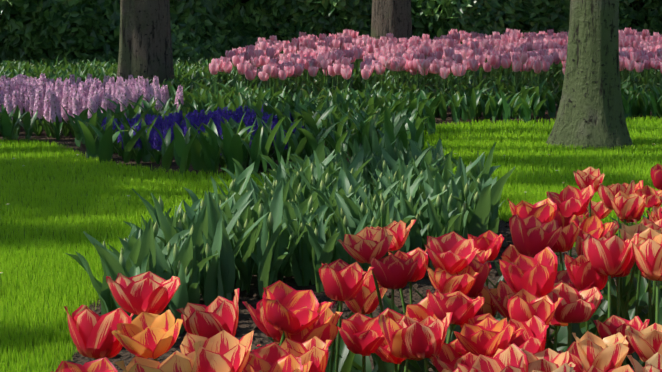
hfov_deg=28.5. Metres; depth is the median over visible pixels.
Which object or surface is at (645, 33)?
pink tulip
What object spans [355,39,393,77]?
pink tulip
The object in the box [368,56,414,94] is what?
pink tulip
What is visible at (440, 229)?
tulip bud
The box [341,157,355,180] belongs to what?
tulip bud
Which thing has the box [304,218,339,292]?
tulip bud
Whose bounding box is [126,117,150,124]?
blue hyacinth
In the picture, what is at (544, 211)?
flamed tulip
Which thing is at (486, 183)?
tulip bud
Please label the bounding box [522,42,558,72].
pink tulip
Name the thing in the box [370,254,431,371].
flamed tulip
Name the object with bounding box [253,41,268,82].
pink tulip
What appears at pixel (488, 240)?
flamed tulip
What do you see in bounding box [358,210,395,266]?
tulip bud
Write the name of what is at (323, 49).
pink tulip
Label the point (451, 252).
flamed tulip
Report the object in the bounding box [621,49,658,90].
pink tulip
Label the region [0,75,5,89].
pink hyacinth
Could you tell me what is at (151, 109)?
leafy plant
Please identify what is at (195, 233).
tulip bud
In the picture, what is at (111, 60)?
leafy plant
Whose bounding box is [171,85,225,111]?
leafy plant
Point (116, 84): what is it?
pink hyacinth
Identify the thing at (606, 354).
flamed tulip
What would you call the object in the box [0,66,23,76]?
leafy plant
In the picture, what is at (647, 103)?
tulip leaves
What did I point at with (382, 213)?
tulip bud
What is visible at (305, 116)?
tulip leaves
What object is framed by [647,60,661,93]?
pink tulip
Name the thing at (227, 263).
tulip bud
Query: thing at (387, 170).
tulip bud
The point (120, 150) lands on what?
blue hyacinth
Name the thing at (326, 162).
tulip bud
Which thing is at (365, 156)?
tulip bud
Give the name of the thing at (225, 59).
pink tulip
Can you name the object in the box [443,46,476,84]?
pink tulip
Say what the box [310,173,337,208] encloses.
tulip bud
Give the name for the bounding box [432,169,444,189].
tulip bud
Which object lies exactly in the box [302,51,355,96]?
pink tulip
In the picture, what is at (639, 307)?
flamed tulip
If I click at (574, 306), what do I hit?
flamed tulip
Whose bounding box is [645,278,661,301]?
flamed tulip
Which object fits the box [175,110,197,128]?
blue hyacinth
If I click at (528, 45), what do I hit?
pink tulip
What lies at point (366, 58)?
pink tulip
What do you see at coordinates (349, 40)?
pink tulip
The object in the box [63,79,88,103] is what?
pink hyacinth
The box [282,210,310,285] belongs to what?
tulip bud
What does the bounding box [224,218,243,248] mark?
tulip bud
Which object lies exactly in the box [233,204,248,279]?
tulip bud
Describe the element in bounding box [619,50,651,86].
pink tulip
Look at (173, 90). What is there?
leafy plant
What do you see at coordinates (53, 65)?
leafy plant
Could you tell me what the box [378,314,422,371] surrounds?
flamed tulip
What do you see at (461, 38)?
pink tulip
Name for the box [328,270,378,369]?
flamed tulip
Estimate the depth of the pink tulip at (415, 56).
14.33 m
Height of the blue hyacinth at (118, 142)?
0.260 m
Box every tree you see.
[116,0,174,85]
[371,0,411,42]
[546,0,633,150]
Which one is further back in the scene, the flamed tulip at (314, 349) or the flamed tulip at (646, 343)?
the flamed tulip at (646, 343)
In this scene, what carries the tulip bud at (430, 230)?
on the soil bed at (244, 324)
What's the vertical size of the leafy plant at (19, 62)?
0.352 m
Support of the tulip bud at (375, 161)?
on the soil bed at (244, 324)
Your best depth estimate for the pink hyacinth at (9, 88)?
11.07 m
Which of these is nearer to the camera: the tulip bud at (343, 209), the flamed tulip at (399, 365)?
the flamed tulip at (399, 365)
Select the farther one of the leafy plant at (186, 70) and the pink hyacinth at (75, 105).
the leafy plant at (186, 70)
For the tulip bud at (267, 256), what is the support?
on the soil bed at (244, 324)
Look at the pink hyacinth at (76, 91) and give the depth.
10.89 m
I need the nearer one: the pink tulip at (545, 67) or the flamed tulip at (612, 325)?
the flamed tulip at (612, 325)
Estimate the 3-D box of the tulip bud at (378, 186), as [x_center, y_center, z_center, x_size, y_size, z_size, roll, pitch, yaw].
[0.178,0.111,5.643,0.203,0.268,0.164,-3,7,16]
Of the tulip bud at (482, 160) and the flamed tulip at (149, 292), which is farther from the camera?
the tulip bud at (482, 160)
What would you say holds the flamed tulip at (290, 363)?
on the soil bed at (244, 324)
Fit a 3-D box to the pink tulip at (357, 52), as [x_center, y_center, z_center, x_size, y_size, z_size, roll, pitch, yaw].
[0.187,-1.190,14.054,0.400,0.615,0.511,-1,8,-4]
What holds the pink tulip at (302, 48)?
on the soil bed at (68, 141)
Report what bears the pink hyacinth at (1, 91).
on the soil bed at (68, 141)
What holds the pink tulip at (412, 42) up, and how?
on the soil bed at (68, 141)
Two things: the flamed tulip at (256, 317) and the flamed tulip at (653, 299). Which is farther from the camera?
the flamed tulip at (653, 299)
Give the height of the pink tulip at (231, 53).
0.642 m
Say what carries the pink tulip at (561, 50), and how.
on the soil bed at (68, 141)
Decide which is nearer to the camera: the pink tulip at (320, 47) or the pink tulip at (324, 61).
the pink tulip at (324, 61)
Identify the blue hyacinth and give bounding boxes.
[99,117,132,143]
[112,119,140,155]
[114,124,162,159]
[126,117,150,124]
[131,126,173,163]
[135,113,152,120]
[139,117,176,141]
[145,116,157,130]
[152,115,172,129]
[164,117,208,132]
[173,112,209,128]
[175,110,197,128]
[191,115,217,132]
[194,112,222,129]
[196,109,216,122]
[213,107,227,123]
[213,115,228,124]
[214,110,240,122]
[217,118,250,134]
[220,136,260,169]
[222,106,247,117]
[229,113,268,131]
[236,104,265,118]
[244,113,269,125]
[248,127,272,157]
[261,113,292,123]
[267,125,302,163]
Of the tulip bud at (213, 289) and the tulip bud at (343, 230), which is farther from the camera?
the tulip bud at (343, 230)
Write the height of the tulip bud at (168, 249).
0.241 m
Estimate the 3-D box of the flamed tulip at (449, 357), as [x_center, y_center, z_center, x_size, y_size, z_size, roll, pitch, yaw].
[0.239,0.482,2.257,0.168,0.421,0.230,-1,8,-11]
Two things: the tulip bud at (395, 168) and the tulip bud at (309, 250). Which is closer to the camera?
the tulip bud at (309, 250)
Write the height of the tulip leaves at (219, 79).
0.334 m
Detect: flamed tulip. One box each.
[52,357,117,371]
[64,305,133,360]
[106,271,179,314]
[112,309,182,360]
[114,341,200,371]
[177,288,238,337]
[180,330,253,371]
[243,299,327,365]
[243,342,300,371]
[243,354,312,371]
[256,301,361,371]
[258,303,282,343]
[262,280,332,345]
[266,336,331,371]
[268,261,378,371]
[284,307,342,346]
[318,259,365,371]
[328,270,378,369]
[329,284,429,371]
[337,227,416,371]
[338,313,384,371]
[370,220,415,313]
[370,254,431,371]
[375,308,405,371]
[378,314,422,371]
[380,312,434,371]
[383,247,428,370]
[396,297,448,357]
[397,265,479,371]
[398,312,452,371]
[403,258,497,371]
[407,262,452,341]
[416,231,479,371]
[426,289,483,343]
[428,288,502,371]
[429,339,502,371]
[449,248,491,330]
[453,317,514,356]
[456,343,527,371]
[460,313,523,342]
[468,230,503,318]
[483,280,566,349]
[493,244,551,332]
[496,198,597,338]
[496,214,561,320]
[499,246,557,349]
[505,289,562,324]
[507,271,595,350]
[507,315,548,353]
[519,348,575,371]
[532,363,575,371]
[542,282,626,357]
[545,317,567,351]
[546,185,606,292]
[546,222,611,352]
[546,270,573,344]
[550,300,621,335]
[554,211,589,261]
[557,201,617,257]
[557,236,647,351]
[557,341,586,371]
[558,256,643,370]
[563,241,575,269]
[564,253,607,342]
[569,215,613,334]
[571,166,604,302]
[572,331,628,371]
[575,221,634,296]
[582,233,644,371]
[582,364,633,371]
[589,223,660,336]
[593,315,649,365]
[597,180,638,302]
[599,281,655,354]
[602,217,661,320]
[603,190,661,315]
[606,273,652,313]
[607,180,642,238]
[611,227,661,360]
[615,270,661,367]
[619,218,630,284]
[622,197,645,276]
[625,323,661,361]
[627,352,661,371]
[629,239,661,323]
[631,206,661,306]
[634,185,661,218]
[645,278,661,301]
[646,206,661,297]
[650,163,661,189]
[651,281,661,304]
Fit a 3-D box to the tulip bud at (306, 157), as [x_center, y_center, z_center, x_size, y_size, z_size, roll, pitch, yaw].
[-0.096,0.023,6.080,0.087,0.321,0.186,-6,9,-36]
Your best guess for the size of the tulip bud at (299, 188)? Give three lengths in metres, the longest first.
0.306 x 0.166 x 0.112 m
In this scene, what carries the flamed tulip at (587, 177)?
on the soil bed at (244, 324)
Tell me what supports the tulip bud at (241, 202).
on the soil bed at (244, 324)
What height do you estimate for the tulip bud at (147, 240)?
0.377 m
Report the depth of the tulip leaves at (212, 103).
11.31 m
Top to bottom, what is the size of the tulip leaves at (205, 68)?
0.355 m
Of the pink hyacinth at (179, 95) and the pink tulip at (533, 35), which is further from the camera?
the pink tulip at (533, 35)
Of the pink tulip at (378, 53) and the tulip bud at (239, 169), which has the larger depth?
the pink tulip at (378, 53)
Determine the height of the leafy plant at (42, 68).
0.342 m
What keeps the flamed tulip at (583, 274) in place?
on the soil bed at (244, 324)
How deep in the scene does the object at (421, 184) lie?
5.68 m
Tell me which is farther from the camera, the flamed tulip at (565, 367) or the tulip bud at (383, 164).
the tulip bud at (383, 164)
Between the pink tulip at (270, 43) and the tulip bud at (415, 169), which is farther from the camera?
the pink tulip at (270, 43)
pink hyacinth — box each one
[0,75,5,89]
[0,82,12,99]
[0,85,4,97]
[0,96,3,113]
[2,76,31,90]
[3,93,23,122]
[5,79,26,114]
[9,74,25,81]
[12,88,30,123]
[13,73,46,99]
[14,77,36,97]
[21,86,70,137]
[22,79,62,117]
[23,91,56,134]
[26,75,54,88]
[35,88,61,119]
[36,90,78,126]
[37,92,74,139]
[47,87,79,95]
[48,83,76,92]
[59,95,87,136]
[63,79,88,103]
[69,74,92,88]
[72,84,99,98]
[77,90,101,110]
[84,78,122,96]
[87,95,106,117]
[89,77,114,94]
[92,77,122,95]
[94,94,116,112]
[101,92,126,117]
[103,75,132,88]
[115,76,142,87]
[116,86,133,107]
[118,85,143,111]
[121,82,162,119]
[125,76,158,96]
[130,85,147,100]
[132,78,154,89]
[132,86,166,106]
[135,82,168,105]
[136,78,149,94]
[158,85,183,108]
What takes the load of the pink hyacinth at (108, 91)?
on the soil bed at (68, 141)
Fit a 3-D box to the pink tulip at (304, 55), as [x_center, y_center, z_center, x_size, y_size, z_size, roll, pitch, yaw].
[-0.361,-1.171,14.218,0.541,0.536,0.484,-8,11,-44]
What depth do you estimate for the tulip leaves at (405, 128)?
8.61 m
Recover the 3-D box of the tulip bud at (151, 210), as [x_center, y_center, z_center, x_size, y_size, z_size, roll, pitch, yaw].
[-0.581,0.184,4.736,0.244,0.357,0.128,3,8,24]
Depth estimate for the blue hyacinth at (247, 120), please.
9.21 m
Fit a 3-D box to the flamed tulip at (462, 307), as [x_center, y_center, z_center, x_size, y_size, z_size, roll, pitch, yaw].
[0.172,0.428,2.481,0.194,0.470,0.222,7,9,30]
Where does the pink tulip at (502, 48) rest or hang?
on the soil bed at (68, 141)
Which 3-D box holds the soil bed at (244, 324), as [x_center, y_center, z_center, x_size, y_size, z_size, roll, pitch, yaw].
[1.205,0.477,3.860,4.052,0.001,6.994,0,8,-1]
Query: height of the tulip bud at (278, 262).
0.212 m
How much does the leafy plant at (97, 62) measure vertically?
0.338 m
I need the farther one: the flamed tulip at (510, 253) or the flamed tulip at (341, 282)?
the flamed tulip at (510, 253)
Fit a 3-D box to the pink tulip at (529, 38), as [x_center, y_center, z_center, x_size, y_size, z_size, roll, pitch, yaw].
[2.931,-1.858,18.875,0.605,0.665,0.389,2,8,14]
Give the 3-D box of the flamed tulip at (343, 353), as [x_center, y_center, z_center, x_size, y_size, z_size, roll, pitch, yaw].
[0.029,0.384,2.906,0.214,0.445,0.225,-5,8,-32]
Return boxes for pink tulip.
[200,55,246,101]
[211,56,257,88]
[220,44,257,84]
[225,56,261,93]
[231,47,280,88]
[245,64,292,105]
[252,55,301,101]
[252,61,311,97]
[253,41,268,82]
[257,48,289,85]
[258,35,278,41]
[259,41,295,79]
[259,58,305,89]
[265,40,281,55]
[265,63,327,98]
[272,42,283,78]
[274,52,299,82]
[283,35,307,43]
[284,42,304,50]
[285,54,315,88]
[285,54,323,93]
[292,37,324,71]
[295,46,339,78]
[297,50,323,83]
[299,32,334,41]
[299,46,330,84]
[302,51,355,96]
[303,45,337,75]
[303,59,342,100]
[304,52,356,96]
[305,49,320,80]
[319,63,373,98]
[324,51,382,90]
[325,37,357,69]
[328,36,354,63]
[329,29,349,37]
[329,47,362,95]
[333,56,389,93]
[337,33,349,36]
[339,44,373,79]
[344,37,385,74]
[344,47,393,87]
[350,30,374,59]
[353,37,379,72]
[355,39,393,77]
[357,48,389,88]
[358,56,415,87]
[360,46,405,81]
[362,35,386,39]
[365,53,425,92]
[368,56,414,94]
[375,56,419,97]
[380,59,429,92]
[382,33,406,43]
[383,46,430,81]
[383,48,418,83]
[385,40,396,71]
[387,59,451,97]
[388,55,420,93]
[390,37,409,43]
[393,41,429,80]
[396,51,436,84]
[399,36,430,43]
[403,59,467,116]
[407,58,449,95]
[408,39,441,74]
[413,55,462,90]
[419,34,440,41]
[420,39,442,47]
[421,45,471,87]
[428,38,457,77]
[430,59,471,116]
[433,43,470,85]
[435,58,496,102]
[436,46,474,88]
[441,32,469,54]
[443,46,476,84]
[445,48,493,106]
[447,39,492,82]
[449,28,464,34]
[455,50,496,87]
[459,32,470,42]
[460,49,518,87]
[461,39,482,69]
[462,34,482,40]
[468,40,490,77]
[469,53,529,97]
[470,31,486,38]
[470,48,510,89]
[474,35,508,68]
[474,46,506,75]
[475,49,505,82]
[483,33,516,40]
[483,38,507,72]
[485,30,517,39]
[488,53,521,98]
[493,42,518,75]
[493,50,542,82]
[496,52,528,80]
[498,36,525,66]
[503,42,533,76]
[503,51,531,87]
[504,54,561,110]
[505,47,560,89]
[506,28,534,38]
[508,32,535,42]
[508,51,544,82]
[520,41,556,83]
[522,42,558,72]
[524,29,553,38]
[525,55,559,92]
[526,35,551,42]
[528,48,565,83]
[528,55,566,112]
[535,42,566,82]
[539,31,557,35]
[546,51,566,105]
[547,57,563,101]
[552,34,567,42]
[552,61,565,100]
[553,37,565,66]
[557,32,566,43]
[557,48,565,77]
[619,33,636,75]
[619,37,639,48]
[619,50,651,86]
[619,56,643,92]
[619,58,644,91]
[620,47,643,79]
[621,47,658,82]
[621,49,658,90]
[624,27,658,36]
[625,34,650,76]
[625,47,642,79]
[633,57,661,94]
[637,44,661,80]
[638,44,659,73]
[642,35,657,41]
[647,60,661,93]
[651,39,661,70]
[653,48,661,83]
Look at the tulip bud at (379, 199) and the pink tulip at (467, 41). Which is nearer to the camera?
the tulip bud at (379, 199)
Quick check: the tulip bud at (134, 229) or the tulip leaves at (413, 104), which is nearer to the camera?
the tulip bud at (134, 229)
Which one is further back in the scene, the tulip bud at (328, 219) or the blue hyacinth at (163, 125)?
the blue hyacinth at (163, 125)
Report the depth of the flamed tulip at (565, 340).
3.16 m
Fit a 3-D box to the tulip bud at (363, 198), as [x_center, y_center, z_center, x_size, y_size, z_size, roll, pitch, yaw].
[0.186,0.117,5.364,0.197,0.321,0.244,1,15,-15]
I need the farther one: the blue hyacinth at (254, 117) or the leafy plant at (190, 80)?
the leafy plant at (190, 80)
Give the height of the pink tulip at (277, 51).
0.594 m
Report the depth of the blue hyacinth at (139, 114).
9.99 m
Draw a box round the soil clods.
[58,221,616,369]
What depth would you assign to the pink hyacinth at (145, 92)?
11.68 m
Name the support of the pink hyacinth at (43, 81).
on the soil bed at (68, 141)
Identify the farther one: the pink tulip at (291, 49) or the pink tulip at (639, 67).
the pink tulip at (291, 49)
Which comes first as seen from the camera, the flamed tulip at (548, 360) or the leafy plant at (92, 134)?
the flamed tulip at (548, 360)
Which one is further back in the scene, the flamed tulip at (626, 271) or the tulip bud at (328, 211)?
the tulip bud at (328, 211)
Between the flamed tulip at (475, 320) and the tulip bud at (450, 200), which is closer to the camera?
the flamed tulip at (475, 320)
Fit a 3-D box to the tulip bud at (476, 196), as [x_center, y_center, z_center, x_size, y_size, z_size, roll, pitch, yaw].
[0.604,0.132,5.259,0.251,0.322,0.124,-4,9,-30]
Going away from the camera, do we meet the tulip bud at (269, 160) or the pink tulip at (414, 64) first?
the tulip bud at (269, 160)
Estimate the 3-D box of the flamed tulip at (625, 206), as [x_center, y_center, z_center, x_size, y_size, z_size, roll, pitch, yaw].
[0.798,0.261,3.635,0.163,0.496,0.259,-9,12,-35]
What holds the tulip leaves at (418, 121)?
on the soil bed at (68, 141)
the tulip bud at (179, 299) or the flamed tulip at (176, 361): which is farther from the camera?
the tulip bud at (179, 299)
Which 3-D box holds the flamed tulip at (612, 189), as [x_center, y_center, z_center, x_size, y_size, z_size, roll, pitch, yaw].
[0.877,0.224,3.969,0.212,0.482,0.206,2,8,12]
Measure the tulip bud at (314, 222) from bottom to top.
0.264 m
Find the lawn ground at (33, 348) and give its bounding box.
[0,120,661,371]
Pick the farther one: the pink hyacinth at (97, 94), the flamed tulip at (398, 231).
the pink hyacinth at (97, 94)
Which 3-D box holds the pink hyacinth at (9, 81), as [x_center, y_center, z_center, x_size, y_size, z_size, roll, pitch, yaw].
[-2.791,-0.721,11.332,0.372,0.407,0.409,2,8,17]
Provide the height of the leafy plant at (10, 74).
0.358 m
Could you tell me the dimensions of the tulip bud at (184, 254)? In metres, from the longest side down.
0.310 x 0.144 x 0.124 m
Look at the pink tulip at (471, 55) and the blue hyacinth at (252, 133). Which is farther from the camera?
the pink tulip at (471, 55)
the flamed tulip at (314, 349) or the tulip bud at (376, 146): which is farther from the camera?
the tulip bud at (376, 146)
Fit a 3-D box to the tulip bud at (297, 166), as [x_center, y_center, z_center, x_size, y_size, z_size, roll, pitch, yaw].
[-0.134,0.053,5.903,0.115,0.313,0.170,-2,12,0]
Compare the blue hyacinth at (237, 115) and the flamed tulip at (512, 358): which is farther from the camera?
the blue hyacinth at (237, 115)
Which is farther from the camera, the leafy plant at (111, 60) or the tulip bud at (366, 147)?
the leafy plant at (111, 60)
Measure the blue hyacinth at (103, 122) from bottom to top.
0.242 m
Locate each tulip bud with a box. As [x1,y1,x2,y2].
[65,241,123,287]
[75,251,117,314]
[83,228,140,271]
[94,243,149,320]
[108,227,141,257]
[109,224,136,255]
[119,235,159,250]
[120,221,190,258]
[123,196,201,245]
[129,218,155,273]
[132,189,182,230]
[141,207,171,245]
[145,220,164,248]
[151,193,183,242]
[155,235,192,309]
[156,198,200,244]
[158,193,235,228]
[159,239,180,314]
[165,211,187,229]
[166,242,173,266]
[166,255,190,334]
[169,238,196,276]
[171,225,204,274]
[174,235,218,272]
[183,187,219,205]
[183,198,268,257]
[183,204,207,286]
[185,265,199,303]
[200,199,233,213]
[200,275,203,300]
[202,213,223,306]
[202,240,212,287]
[204,191,232,220]
[207,191,234,300]
[210,162,254,201]
[216,176,246,196]
[221,158,268,189]
[221,209,262,291]
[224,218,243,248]
[226,188,253,223]
[229,179,260,223]
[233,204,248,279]
[235,220,256,293]
[241,225,261,276]
[247,178,289,201]
[250,177,272,205]
[250,240,288,284]
[252,171,274,185]
[252,225,258,274]
[255,183,319,215]
[256,226,305,281]
[257,181,282,297]
[257,185,267,201]
[258,203,295,234]
[259,154,288,179]
[261,169,300,188]
[268,178,280,204]
[272,147,290,181]
[272,174,295,194]
[275,162,301,195]
[281,160,332,210]
[282,177,294,200]
[282,199,313,276]
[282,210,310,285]
[284,149,334,181]
[285,159,340,182]
[285,177,314,202]
[287,153,314,168]
[287,161,300,182]
[288,154,335,182]
[290,140,324,164]
[290,196,327,224]
[290,200,316,217]
[293,152,313,169]
[294,178,335,214]
[294,202,322,229]
[300,165,313,199]
[301,159,340,170]
[301,214,329,284]
[303,154,325,179]
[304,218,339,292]
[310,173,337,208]
[311,196,359,238]
[312,188,375,266]
[313,150,335,191]
[315,216,337,262]
[317,141,346,163]
[317,188,337,206]
[319,161,361,188]
[320,180,353,220]
[324,145,348,162]
[324,213,333,228]
[325,220,334,241]
[329,167,363,199]
[332,190,339,228]
[333,149,371,176]
[335,221,369,270]
[336,212,368,264]
[337,151,359,168]
[337,187,354,198]
[340,149,369,176]
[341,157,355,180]
[342,193,379,267]
[348,134,399,156]
[349,153,368,168]
[349,172,410,211]
[349,181,383,205]
[350,200,415,259]
[352,138,362,155]
[356,181,380,199]
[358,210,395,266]
[361,171,381,187]
[361,172,393,198]
[362,160,380,178]
[364,148,386,169]
[365,195,393,255]
[365,200,370,215]
[368,170,392,184]
[369,183,400,212]
[371,154,390,172]
[372,125,384,156]
[373,189,406,210]
[375,165,413,202]
[375,210,406,252]
[377,153,413,181]
[379,189,446,217]
[381,146,440,174]
[381,164,392,187]
[382,160,397,171]
[383,128,398,168]
[384,171,423,204]
[390,188,432,213]
[391,140,431,159]
[394,199,429,252]
[395,174,421,208]
[397,145,435,165]
[399,155,412,183]
[400,188,422,213]
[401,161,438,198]
[407,131,423,157]
[407,138,438,159]
[407,147,461,175]
[408,150,435,172]
[410,157,417,180]
[410,162,444,178]
[413,176,452,189]
[414,208,456,267]
[415,188,418,203]
[415,194,423,223]
[417,193,435,250]
[419,149,444,172]
[424,161,442,188]
[424,176,460,214]
[426,141,445,161]
[426,193,466,223]
[428,194,461,271]
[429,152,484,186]
[432,149,452,166]
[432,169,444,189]
[433,138,450,159]
[447,169,483,192]
[449,171,482,193]
[450,176,469,238]
[451,154,484,180]
[451,184,491,236]
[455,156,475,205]
[455,160,500,179]
[457,176,496,238]
[469,166,514,217]
[470,177,491,206]
[473,142,495,182]
[488,205,499,234]
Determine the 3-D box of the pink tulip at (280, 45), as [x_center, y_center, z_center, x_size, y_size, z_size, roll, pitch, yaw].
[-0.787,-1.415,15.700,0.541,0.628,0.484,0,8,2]
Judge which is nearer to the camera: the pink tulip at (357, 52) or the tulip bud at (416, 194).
the tulip bud at (416, 194)
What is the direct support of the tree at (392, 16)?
on the lawn ground at (33, 348)
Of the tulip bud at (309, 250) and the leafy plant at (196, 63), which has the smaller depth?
the tulip bud at (309, 250)
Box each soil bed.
[0,88,660,175]
[69,218,615,371]
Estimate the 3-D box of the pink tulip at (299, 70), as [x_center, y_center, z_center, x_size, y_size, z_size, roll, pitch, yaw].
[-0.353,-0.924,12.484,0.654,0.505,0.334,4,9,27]
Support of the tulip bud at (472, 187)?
on the soil bed at (244, 324)
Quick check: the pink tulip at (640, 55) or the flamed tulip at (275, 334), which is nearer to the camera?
the flamed tulip at (275, 334)
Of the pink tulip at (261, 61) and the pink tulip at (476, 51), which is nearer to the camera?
the pink tulip at (261, 61)
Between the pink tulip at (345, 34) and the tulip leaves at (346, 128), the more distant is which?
the pink tulip at (345, 34)
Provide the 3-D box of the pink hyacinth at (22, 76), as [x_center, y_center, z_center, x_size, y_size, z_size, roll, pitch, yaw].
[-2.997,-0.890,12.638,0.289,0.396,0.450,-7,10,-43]
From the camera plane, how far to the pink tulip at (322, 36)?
18.68 m
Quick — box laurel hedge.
[0,0,661,64]
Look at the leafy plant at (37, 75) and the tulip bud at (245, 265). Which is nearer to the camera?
the tulip bud at (245, 265)
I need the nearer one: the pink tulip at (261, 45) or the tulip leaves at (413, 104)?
the tulip leaves at (413, 104)
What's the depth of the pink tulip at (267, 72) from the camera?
12.01 m
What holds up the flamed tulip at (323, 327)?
on the soil bed at (244, 324)
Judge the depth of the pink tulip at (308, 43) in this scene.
16.43 m
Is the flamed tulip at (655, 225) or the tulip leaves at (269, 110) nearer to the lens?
the flamed tulip at (655, 225)
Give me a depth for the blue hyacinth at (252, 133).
8.75 m
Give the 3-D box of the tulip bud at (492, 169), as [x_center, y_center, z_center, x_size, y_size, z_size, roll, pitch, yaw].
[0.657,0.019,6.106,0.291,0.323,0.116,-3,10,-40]
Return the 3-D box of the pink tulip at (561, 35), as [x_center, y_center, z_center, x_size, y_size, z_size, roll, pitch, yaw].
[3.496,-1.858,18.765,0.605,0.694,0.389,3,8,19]
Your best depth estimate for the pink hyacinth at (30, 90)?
11.34 m
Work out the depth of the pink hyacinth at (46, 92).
10.63 m
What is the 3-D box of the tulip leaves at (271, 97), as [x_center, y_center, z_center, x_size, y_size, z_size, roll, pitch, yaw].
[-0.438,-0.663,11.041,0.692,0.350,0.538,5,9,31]
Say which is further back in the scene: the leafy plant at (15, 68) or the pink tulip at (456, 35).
the pink tulip at (456, 35)
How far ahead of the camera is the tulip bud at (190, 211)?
4.45 m
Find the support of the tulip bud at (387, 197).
on the soil bed at (244, 324)
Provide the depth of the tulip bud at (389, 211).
4.90 m
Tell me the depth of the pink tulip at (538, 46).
15.35 m
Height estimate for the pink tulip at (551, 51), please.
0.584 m
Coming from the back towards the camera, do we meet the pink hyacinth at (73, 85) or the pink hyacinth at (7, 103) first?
the pink hyacinth at (73, 85)
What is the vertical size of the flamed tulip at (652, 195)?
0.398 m
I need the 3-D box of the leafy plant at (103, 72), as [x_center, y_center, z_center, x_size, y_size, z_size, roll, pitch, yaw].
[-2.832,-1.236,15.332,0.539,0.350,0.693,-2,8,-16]
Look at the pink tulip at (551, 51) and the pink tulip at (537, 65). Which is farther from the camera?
the pink tulip at (551, 51)
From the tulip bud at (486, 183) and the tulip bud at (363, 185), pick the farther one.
the tulip bud at (363, 185)
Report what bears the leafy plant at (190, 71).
on the soil bed at (68, 141)
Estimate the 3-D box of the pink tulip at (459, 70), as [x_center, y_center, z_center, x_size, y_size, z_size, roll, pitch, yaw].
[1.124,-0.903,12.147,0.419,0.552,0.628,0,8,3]
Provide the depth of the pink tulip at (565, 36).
19.48 m
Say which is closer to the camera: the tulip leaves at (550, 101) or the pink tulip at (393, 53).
the tulip leaves at (550, 101)
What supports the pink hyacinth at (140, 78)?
on the soil bed at (68, 141)
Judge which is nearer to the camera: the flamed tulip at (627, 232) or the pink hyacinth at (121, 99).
the flamed tulip at (627, 232)
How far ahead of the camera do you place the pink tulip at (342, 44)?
17.18 m
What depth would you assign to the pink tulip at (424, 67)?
12.30 m
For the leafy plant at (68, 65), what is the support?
on the soil bed at (68, 141)
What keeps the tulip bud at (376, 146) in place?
on the soil bed at (244, 324)
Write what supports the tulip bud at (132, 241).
on the soil bed at (244, 324)
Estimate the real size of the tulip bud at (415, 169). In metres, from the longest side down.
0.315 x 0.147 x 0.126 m
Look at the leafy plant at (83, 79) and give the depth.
13.87 m
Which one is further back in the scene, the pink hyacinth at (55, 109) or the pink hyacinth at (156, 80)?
the pink hyacinth at (156, 80)
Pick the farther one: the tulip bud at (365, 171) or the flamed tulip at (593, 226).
the tulip bud at (365, 171)
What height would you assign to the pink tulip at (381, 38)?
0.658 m
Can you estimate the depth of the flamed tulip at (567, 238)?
3.08 m
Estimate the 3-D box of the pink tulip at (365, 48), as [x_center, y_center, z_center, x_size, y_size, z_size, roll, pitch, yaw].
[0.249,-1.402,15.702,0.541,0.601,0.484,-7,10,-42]
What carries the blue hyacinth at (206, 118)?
on the soil bed at (68, 141)
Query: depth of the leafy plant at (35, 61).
18.78 m
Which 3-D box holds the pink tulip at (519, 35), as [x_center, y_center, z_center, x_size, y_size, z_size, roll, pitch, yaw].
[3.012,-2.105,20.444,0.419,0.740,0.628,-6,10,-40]
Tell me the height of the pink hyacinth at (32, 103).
0.370 m
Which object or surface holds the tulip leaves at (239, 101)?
on the soil bed at (68, 141)
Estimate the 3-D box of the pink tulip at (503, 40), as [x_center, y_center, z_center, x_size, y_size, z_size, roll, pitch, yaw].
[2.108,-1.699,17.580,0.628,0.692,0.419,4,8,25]
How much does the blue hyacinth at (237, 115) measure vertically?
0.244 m

